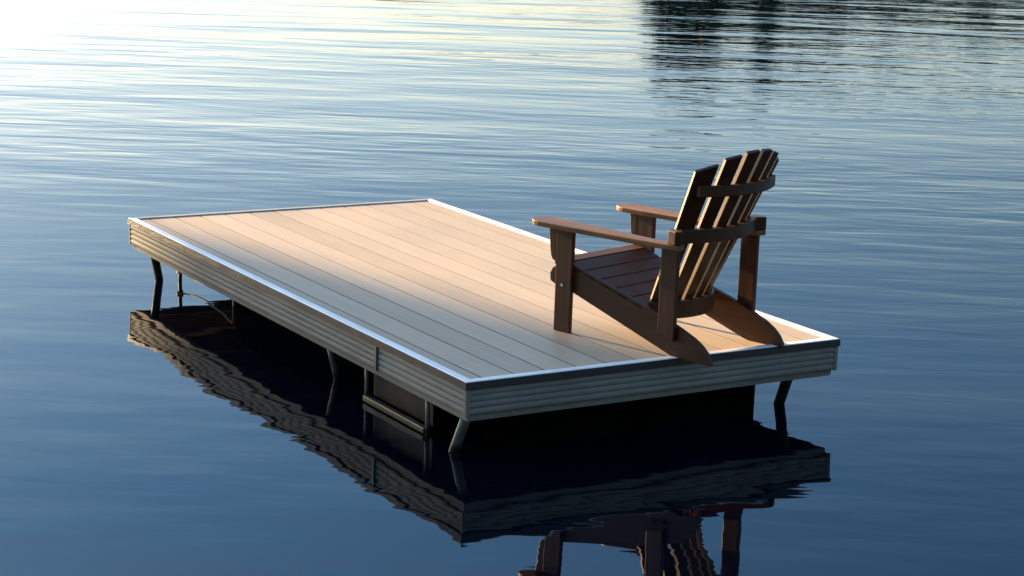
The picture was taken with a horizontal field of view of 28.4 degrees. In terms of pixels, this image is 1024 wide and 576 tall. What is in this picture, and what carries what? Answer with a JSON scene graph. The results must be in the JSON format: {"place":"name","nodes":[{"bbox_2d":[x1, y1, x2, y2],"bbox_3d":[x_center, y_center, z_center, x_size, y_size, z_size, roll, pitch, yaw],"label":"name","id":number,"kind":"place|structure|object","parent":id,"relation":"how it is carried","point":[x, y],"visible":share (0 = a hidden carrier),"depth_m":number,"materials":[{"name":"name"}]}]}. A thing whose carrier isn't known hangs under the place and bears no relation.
{"place":"outdoors","nodes":[
{"label":"outdoors","id":0,"kind":"place"},
{"bbox_2d":[0,0,1023,575],"bbox_3d":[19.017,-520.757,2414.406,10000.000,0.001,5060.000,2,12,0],"label":"lake water","id":1,"kind":"structure","parent":0,"point":[166,426],"depth_m":12.63,"materials":[{"name":"blue liquid"}]},
{"bbox_2d":[177,271,181,282],"bbox_3d":[-1.945,0.182,11.864,0.042,0.760,0.042,-5,14,-30],"label":"mooring pole","id":2,"kind":"object","parent":1,"relation":"in","point":[179,277],"visible":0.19,"depth_m":11.80,"materials":[{"name":"metal"}]},
{"bbox_2d":[127,199,839,452],"bbox_3d":[-0.404,0.221,10.762,2.014,0.662,4.171,-5,14,-30],"label":"floating dock","id":3,"kind":"object","parent":1,"relation":"on","point":[423,310],"visible":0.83,"depth_m":9.58,"materials":[{"name":"beige wood"}]},
{"bbox_2d":[532,148,784,365],"bbox_3d":[0.698,-0.238,9.316,1.048,0.939,0.744,13,16,41],"label":"adirondack chair","id":4,"kind":"object","parent":3,"relation":"on","point":[640,287],"visible":1,"depth_m":9.18,"materials":[{"name":"brown wood"}]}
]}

